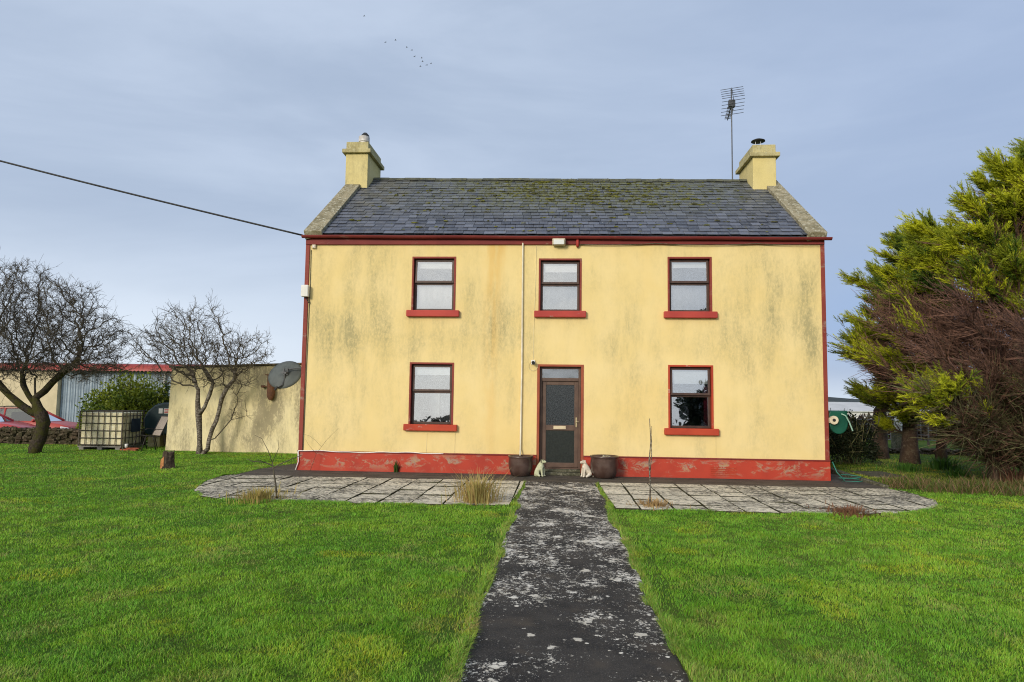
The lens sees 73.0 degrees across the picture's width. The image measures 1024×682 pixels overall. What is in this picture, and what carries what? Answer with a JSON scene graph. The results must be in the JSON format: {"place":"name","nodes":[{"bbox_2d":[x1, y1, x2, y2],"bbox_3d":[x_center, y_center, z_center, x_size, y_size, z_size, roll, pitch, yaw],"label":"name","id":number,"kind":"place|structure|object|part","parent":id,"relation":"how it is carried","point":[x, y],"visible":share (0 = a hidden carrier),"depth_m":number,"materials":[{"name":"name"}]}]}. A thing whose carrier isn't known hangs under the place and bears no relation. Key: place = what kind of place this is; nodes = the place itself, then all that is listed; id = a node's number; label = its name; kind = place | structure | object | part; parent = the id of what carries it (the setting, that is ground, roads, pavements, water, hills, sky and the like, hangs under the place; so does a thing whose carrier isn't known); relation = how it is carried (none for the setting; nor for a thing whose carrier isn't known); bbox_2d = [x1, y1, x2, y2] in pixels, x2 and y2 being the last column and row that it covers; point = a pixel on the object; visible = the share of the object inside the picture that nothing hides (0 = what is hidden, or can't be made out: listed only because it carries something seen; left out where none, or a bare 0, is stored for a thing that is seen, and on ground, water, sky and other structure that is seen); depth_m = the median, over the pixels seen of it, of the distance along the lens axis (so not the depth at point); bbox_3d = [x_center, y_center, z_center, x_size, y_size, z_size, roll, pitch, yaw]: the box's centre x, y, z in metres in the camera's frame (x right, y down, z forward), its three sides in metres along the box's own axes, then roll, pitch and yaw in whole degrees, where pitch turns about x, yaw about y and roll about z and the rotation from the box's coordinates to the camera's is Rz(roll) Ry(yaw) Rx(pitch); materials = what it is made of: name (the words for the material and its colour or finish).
{"place":"outdoors","nodes":[
{"label":"outdoors","id":0,"kind":"place"},
{"bbox_2d":[194,475,524,507],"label":"patio","id":1,"kind":"structure","parent":0,"point":[355,490],"depth_m":12.75,"materials":[{"name":"grey stone"}]},
{"bbox_2d":[219,481,301,504],"bbox_3d":[-4.151,2.478,11.462,1.488,0.286,1.562,0,-5,4],"label":"grass clump","id":2,"kind":"object","parent":1,"relation":"on","point":[259,494],"visible":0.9,"depth_m":11.27,"materials":[{"name":"beige plant"}]},
{"bbox_2d":[247,435,300,498],"bbox_3d":[-3.959,2.098,11.475,0.953,1.054,0.162,0,-5,4],"label":"bare sapling","id":3,"kind":"object","parent":1,"relation":"on","point":[273,466],"visible":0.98,"depth_m":11.48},
{"bbox_2d":[440,468,511,505],"bbox_3d":[-0.498,2.343,11.373,1.380,0.636,1.433,2,-5,-13],"label":"grass clump","id":4,"kind":"object","parent":1,"relation":"on","point":[475,492],"visible":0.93,"depth_m":11.24,"materials":[{"name":"beige plant"}]},
{"bbox_2d":[17,369,859,401],"bbox_3d":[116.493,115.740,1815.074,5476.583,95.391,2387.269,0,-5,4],"label":"hills","id":5,"kind":"structure","parent":0,"point":[832,399],"depth_m":1743.66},
{"bbox_2d":[0,435,1023,681],"bbox_3d":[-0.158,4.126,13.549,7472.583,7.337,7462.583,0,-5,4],"label":"ground","id":6,"kind":"structure","parent":0,"point":[428,663],"depth_m":6.59,"materials":[{"name":"green plant"}]},
{"bbox_2d":[0,413,35,427],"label":"parked car","id":7,"kind":"object","parent":6,"relation":"on","point":[5,421],"visible":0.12,"depth_m":26.53,"materials":[{"name":"red paint"}]},
{"bbox_2d":[0,406,77,428],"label":"parked car","id":8,"kind":"object","parent":6,"relation":"on","point":[16,414],"visible":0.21,"depth_m":27.65,"materials":[{"name":"red paint"}]},
{"bbox_3d":[-20.138,2.945,27.576,2.900,0.520,0.186,1,-5,-4],"label":"side window","id":9,"kind":"part","parent":8,"relation":"part of","materials":[{"name":"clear glass"}]},
{"bbox_2d":[0,247,143,453],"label":"bare tree","id":10,"kind":"object","parent":6,"relation":"on","point":[37,411],"visible":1,"depth_m":19.50,"materials":[{"name":"brown plant"}]},
{"bbox_2d":[0,426,145,444],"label":"stone wall","id":11,"kind":"structure","parent":6,"relation":"on","point":[17,435],"depth_m":22.89,"materials":[{"name":"grey stone"}]},
{"bbox_2d":[0,363,200,421],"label":"farm shed","id":12,"kind":"structure","parent":6,"relation":"on","point":[61,399],"depth_m":39.27,"materials":[{"name":"white metal"}]},
{"bbox_2d":[77,410,144,449],"bbox_3d":[-12.383,2.736,21.433,1.343,1.180,1.207,1,-5,1],"label":"water tank","id":13,"kind":"object","parent":6,"relation":"on","point":[103,429],"visible":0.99,"depth_m":20.90,"materials":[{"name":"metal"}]},
{"bbox_2d":[75,370,169,443],"bbox_3d":[-13.896,2.417,24.902,4.097,2.816,2.639,0,-5,4],"label":"laurel bush","id":14,"kind":"object","parent":6,"relation":"on","point":[124,396],"visible":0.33,"depth_m":24.60,"materials":[{"name":"green plant"}]},
{"bbox_2d":[122,413,127,450],"bbox_3d":[-11.480,2.705,20.535,0.109,1.122,0.027,2,-5,-10],"label":"leaning rod","id":15,"kind":"object","parent":6,"relation":"on","point":[125,431],"visible":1,"depth_m":20.53,"materials":[{"name":"grey metal"}]},
{"bbox_2d":[120,444,140,450],"bbox_3d":[-11.435,3.184,20.744,0.550,0.200,0.180,0,-5,4],"label":"scrap heap","id":16,"kind":"object","parent":6,"relation":"on","point":[130,449],"visible":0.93,"depth_m":20.68,"materials":[{"name":"brown plastic"}]},
{"bbox_2d":[133,416,167,450],"bbox_3d":[-10.988,2.803,21.101,0.568,1.034,0.845,-3,-6,36],"label":"garden chair","id":17,"kind":"object","parent":6,"relation":"on","point":[160,426],"visible":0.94,"depth_m":21.26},
{"bbox_2d":[144,403,168,446],"bbox_3d":[-11.067,2.748,22.900,1.469,1.430,1.516,0,-5,4],"label":"oil tank","id":18,"kind":"object","parent":6,"relation":"on","point":[155,413],"visible":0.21,"depth_m":22.21,"materials":[{"name":"green plastic"}]},
{"bbox_2d":[147,382,170,443],"bbox_3d":[-11.287,2.376,25.055,4.112,2.820,2.564,0,-5,4],"label":"laurel bush","id":19,"kind":"object","parent":6,"relation":"on","point":[165,394],"visible":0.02,"depth_m":24.79,"materials":[{"name":"green plant"}]},
{"bbox_2d":[160,450,174,468],"bbox_3d":[-7.864,2.739,15.871,0.340,0.486,0.348,2,-5,-13],"label":"tree stump","id":20,"kind":"object","parent":6,"relation":"on","point":[168,459],"visible":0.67,"depth_m":15.78,"materials":[{"name":"brown wood"}]},
{"bbox_2d":[120,291,275,453],"bbox_3d":[-9.057,0.926,19.995,4.763,4.941,3.080,0,-5,4],"label":"bare tree","id":21,"kind":"object","parent":6,"relation":"on","point":[199,410],"visible":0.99,"depth_m":19.88,"materials":[{"name":"brown plant"}]},
{"bbox_2d":[165,363,300,453],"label":"outbuilding","id":22,"kind":"structure","parent":6,"relation":"on","point":[273,423],"depth_m":20.64,"materials":[{"name":"paint"}]},
{"bbox_2d":[261,374,274,399],"bbox_3d":[-7.145,1.367,20.444,0.542,0.765,0.232,0,-5,4],"label":"rusty cylinder","id":23,"kind":"object","parent":22,"relation":"attached to","point":[270,392],"visible":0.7,"depth_m":20.35,"materials":[{"name":"metal"}]},
{"bbox_2d":[295,132,832,480],"bbox_3d":[1.310,-1.323,19.390,12.160,9.335,7.329,0,-5,4],"label":"farmhouse","id":24,"kind":"object","parent":6,"relation":"on","point":[687,317],"visible":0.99,"depth_m":15.89,"materials":[{"name":"paint"}]},
{"bbox_2d":[0,160,302,235],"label":"overhead cable","id":25,"kind":"object","parent":24,"relation":"attached to","point":[150,198],"visible":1,"depth_m":16.16,"materials":[{"name":"black rubber"}]},
{"bbox_2d":[268,361,300,390],"bbox_3d":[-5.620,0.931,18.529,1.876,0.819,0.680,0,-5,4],"label":"satellite dish","id":26,"kind":"object","parent":24,"relation":"attached to","point":[285,374],"visible":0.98,"depth_m":18.51,"materials":[{"name":"metal"}]},
{"bbox_2d":[301,285,309,302],"bbox_3d":[-4.836,-1.099,16.200,0.181,0.422,0.120,0,-5,4],"label":"alarm box","id":27,"kind":"object","parent":24,"relation":"attached to","point":[305,289],"visible":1,"depth_m":16.15,"materials":[{"name":"white plastic"}]},
{"bbox_2d":[403,362,456,430],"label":"window","id":28,"kind":"structure","parent":24,"relation":"in","point":[445,407],"depth_m":16.02,"materials":[{"name":"red paint"}]},
{"bbox_2d":[406,257,459,316],"bbox_3d":[-1.817,-1.260,16.164,1.228,1.416,0.315,0,-5,4],"label":"window","id":29,"kind":"structure","parent":24,"relation":"in","point":[428,298],"depth_m":16.25,"materials":[{"name":"white glass"}]},
{"bbox_2d":[552,238,564,245],"bbox_3d":[1.074,-2.275,15.867,0.300,0.162,0.163,0,-5,4],"label":"security light","id":30,"kind":"object","parent":24,"relation":"attached to","point":[558,241],"visible":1,"depth_m":15.81,"materials":[{"name":"beige plastic"}]},
{"bbox_2d":[534,258,585,317],"bbox_3d":[1.113,-1.215,15.993,1.182,1.374,0.356,0,-5,4],"label":"window","id":31,"kind":"structure","parent":24,"relation":"in","point":[556,299],"depth_m":16.05,"materials":[{"name":"white glass"}]},
{"bbox_2d":[542,381,577,467],"bbox_3d":[1.103,1.897,15.783,0.829,1.945,0.107,0,-5,4],"label":"door","id":32,"kind":"structure","parent":24,"relation":"in","point":[559,399],"depth_m":15.80,"materials":[{"name":"grey glass"}]},
{"bbox_2d":[664,257,717,317],"bbox_3d":[4.047,-1.210,15.810,1.189,1.411,0.367,0,-5,4],"label":"window","id":33,"kind":"structure","parent":24,"relation":"in","point":[686,299],"depth_m":15.87,"materials":[{"name":"white glass"}]},
{"bbox_2d":[664,365,718,435],"bbox_3d":[4.019,1.330,15.627,1.196,1.563,0.416,0,-5,4],"label":"window","id":34,"kind":"structure","parent":24,"relation":"in","point":[677,374],"depth_m":15.60,"materials":[{"name":"orange paint"}]},
{"bbox_2d":[721,86,744,178],"bbox_3d":[6.452,-5.866,20.650,0.636,3.090,1.419,0,-5,4],"label":"tv aerial","id":35,"kind":"object","parent":24,"relation":"attached to","point":[731,103],"visible":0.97,"depth_m":20.21,"materials":[{"name":"metal"}]},
{"bbox_2d":[828,410,852,433],"bbox_3d":[7.203,1.807,15.418,0.654,0.516,0.327,0,-5,4],"label":"hose reel","id":36,"kind":"object","parent":24,"relation":"attached to","point":[838,421],"visible":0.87,"depth_m":15.33,"materials":[{"name":"green plastic"}]},
{"bbox_2d":[829,408,883,464],"bbox_3d":[9.419,2.687,19.659,1.897,1.582,1.799,0,-5,4],"label":"dark shrub","id":37,"kind":"object","parent":6,"relation":"on","point":[850,443],"visible":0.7,"depth_m":19.29,"materials":[{"name":"green plant"}]},
{"bbox_2d":[830,467,888,487],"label":"kerb","id":38,"kind":"structure","parent":6,"relation":"on","point":[840,472],"depth_m":15.35,"materials":[{"name":"concrete"}]},
{"bbox_2d":[850,471,903,477],"bbox_3d":[8.822,3.261,16.715,0.800,0.120,1.200,0,-5,4],"label":"concrete pad","id":39,"kind":"object","parent":6,"relation":"on","point":[871,474],"visible":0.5,"depth_m":16.70,"materials":[{"name":"grey concrete"}]},
{"bbox_2d":[845,259,914,458],"bbox_3d":[11.908,0.598,22.020,2.231,6.404,3.144,1,-5,-5],"label":"cypress tree","id":40,"kind":"object","parent":6,"relation":"on","point":[882,439],"visible":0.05,"depth_m":21.51,"materials":[{"name":"green plant"}]},
{"bbox_2d":[842,351,921,463],"bbox_3d":[10.828,1.906,20.013,2.268,3.425,2.409,0,-5,4],"label":"cypress tree","id":41,"kind":"object","parent":6,"relation":"on","point":[909,450],"visible":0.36,"depth_m":19.81,"materials":[{"name":"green plant"}]},
{"bbox_2d":[891,418,901,448],"bbox_3d":[14.590,3.479,26.131,0.400,1.370,0.400,0,-5,4],"label":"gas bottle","id":42,"kind":"object","parent":6,"relation":"on","point":[896,442],"visible":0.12,"depth_m":26.00,"materials":[{"name":"grey metal"}]},
{"bbox_2d":[828,402,968,417],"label":"white shed","id":43,"kind":"structure","parent":6,"relation":"on","point":[857,408],"depth_m":93.94,"materials":[{"name":"white metal"}]},
{"bbox_2d":[847,413,951,440],"bbox_3d":[20.920,4.295,33.238,23.661,2.027,3.283,1,-5,-7],"label":"hedgerow","id":44,"kind":"object","parent":6,"relation":"on","point":[920,433],"visible":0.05,"depth_m":32.48,"materials":[{"name":"green plant"}]},
{"bbox_2d":[867,416,935,445],"bbox_3d":[18.421,3.748,28.070,14.800,1.452,0.102,0,-5,4],"label":"wire fence","id":45,"kind":"object","parent":6,"relation":"on","point":[928,441],"visible":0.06,"depth_m":28.14,"materials":[{"name":"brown metal"}]},
{"bbox_2d":[828,208,977,461],"bbox_3d":[10.880,-0.123,19.494,4.058,7.387,4.728,0,-5,4],"label":"cypress tree","id":46,"kind":"object","parent":6,"relation":"on","point":[891,267],"visible":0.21,"depth_m":19.39,"materials":[{"name":"green plant"}]},
{"bbox_2d":[876,460,929,473],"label":"bulb leaves","id":47,"kind":"object","parent":6,"relation":"on","point":[905,467],"visible":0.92,"depth_m":17.55,"materials":[{"name":"green plant"}]},
{"bbox_2d":[830,447,977,455],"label":"stone wall","id":48,"kind":"structure","parent":6,"relation":"on","point":[925,451],"depth_m":23.39,"materials":[{"name":"grey stone"}]},
{"bbox_2d":[827,137,1023,468],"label":"cypress tree","id":49,"kind":"object","parent":6,"relation":"on","point":[994,309],"visible":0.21,"depth_m":14.87,"materials":[{"name":"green plant"}]},
{"bbox_2d":[850,140,1023,483],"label":"cypress tree","id":50,"kind":"object","parent":6,"relation":"on","point":[934,250],"visible":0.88,"depth_m":14.93,"materials":[{"name":"green plant"}]},
{"bbox_2d":[925,456,966,471],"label":"bulb leaves","id":51,"kind":"object","parent":6,"relation":"on","point":[946,464],"visible":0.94,"depth_m":18.11,"materials":[{"name":"green plant"}]},
{"bbox_2d":[876,470,1023,496],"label":"weed bed","id":52,"kind":"object","parent":6,"relation":"on","point":[972,486],"visible":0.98,"depth_m":13.78,"materials":[{"name":"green plant"}]},
{"bbox_2d":[939,466,973,477],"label":"bulb leaves","id":53,"kind":"object","parent":6,"relation":"on","point":[956,473],"visible":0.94,"depth_m":16.46,"materials":[{"name":"green plant"}]},
{"bbox_2d":[964,461,1023,483],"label":"dead plant","id":54,"kind":"object","parent":6,"relation":"on","point":[1017,478],"visible":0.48,"depth_m":14.96,"materials":[{"name":"brown plant"}]},
{"bbox_2d":[0,0,1023,398],"label":"sky","id":55,"kind":"structure","parent":0,"point":[246,110],"materials":[{"name":"blue"}]},
{"bbox_2d":[236,463,885,488],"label":"pavement","id":56,"kind":"structure","parent":0,"point":[836,481],"depth_m":14.91,"materials":[{"name":"concrete"}]},
{"bbox_2d":[391,460,399,471],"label":"weed","id":57,"kind":"object","parent":56,"relation":"on","point":[396,466],"visible":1,"depth_m":15.69,"materials":[{"name":"green plant"}]},
{"bbox_2d":[508,455,532,476],"bbox_3d":[0.189,2.763,15.349,0.560,0.440,0.560,0,-5,4],"label":"plant pot","id":58,"kind":"object","parent":56,"relation":"on","point":[521,466],"visible":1,"depth_m":15.13,"materials":[{"name":"brown ceramic"}]},
{"bbox_2d":[534,459,545,476],"bbox_3d":[0.631,2.795,15.269,0.294,0.373,0.268,1,-5,-2],"label":"dog statue","id":59,"kind":"object","parent":56,"relation":"on","point":[540,469],"visible":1,"depth_m":15.19,"materials":[{"name":"white stone"}]},
{"bbox_2d":[579,460,593,477],"bbox_3d":[1.629,2.804,15.221,0.268,0.373,0.294,-3,-6,38],"label":"dog statue","id":60,"kind":"object","parent":56,"relation":"on","point":[586,470],"visible":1,"depth_m":15.17,"materials":[{"name":"white stone"}]},
{"bbox_2d":[590,454,618,478],"bbox_3d":[2.022,2.747,15.172,0.631,0.492,0.631,0,-5,4],"label":"plant pot","id":61,"kind":"object","parent":56,"relation":"on","point":[603,466],"visible":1,"depth_m":14.94,"materials":[{"name":"brown ceramic"}]},
{"bbox_2d":[832,462,862,481],"bbox_3d":[7.358,2.869,15.185,0.667,0.433,0.384,0,-5,4],"label":"garden hose","id":62,"kind":"object","parent":56,"relation":"on","point":[841,477],"visible":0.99,"depth_m":15.06,"materials":[{"name":"green rubber"}]},
{"bbox_2d":[458,481,689,681],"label":"path","id":63,"kind":"structure","parent":0,"point":[564,602],"depth_m":5.72,"materials":[{"name":"grey asphalt"}]},
{"bbox_2d":[598,482,937,515],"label":"patio","id":64,"kind":"structure","parent":0,"point":[755,499],"depth_m":12.24,"materials":[{"name":"grey stone"}]},
{"bbox_2d":[648,419,651,501],"bbox_3d":[2.259,1.981,11.311,0.059,1.421,0.028,0,-5,4],"label":"bare sapling","id":65,"kind":"object","parent":64,"relation":"on","point":[649,462],"visible":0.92,"depth_m":11.31,"materials":[{"name":"brown plant"}]},
{"bbox_2d":[626,496,690,510],"bbox_3d":[2.281,2.606,11.195,0.903,0.157,0.956,2,-5,-15],"label":"grass clump","id":66,"kind":"object","parent":64,"relation":"on","point":[656,503],"visible":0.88,"depth_m":11.22,"materials":[{"name":"beige plant"}]},
{"bbox_2d":[805,501,887,520],"bbox_3d":[5.143,2.598,10.780,1.287,0.178,1.422,3,-5,-24],"label":"dead plant","id":67,"kind":"object","parent":64,"relation":"on","point":[852,510],"visible":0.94,"depth_m":10.67,"materials":[{"name":"brown plant"}]}
]}

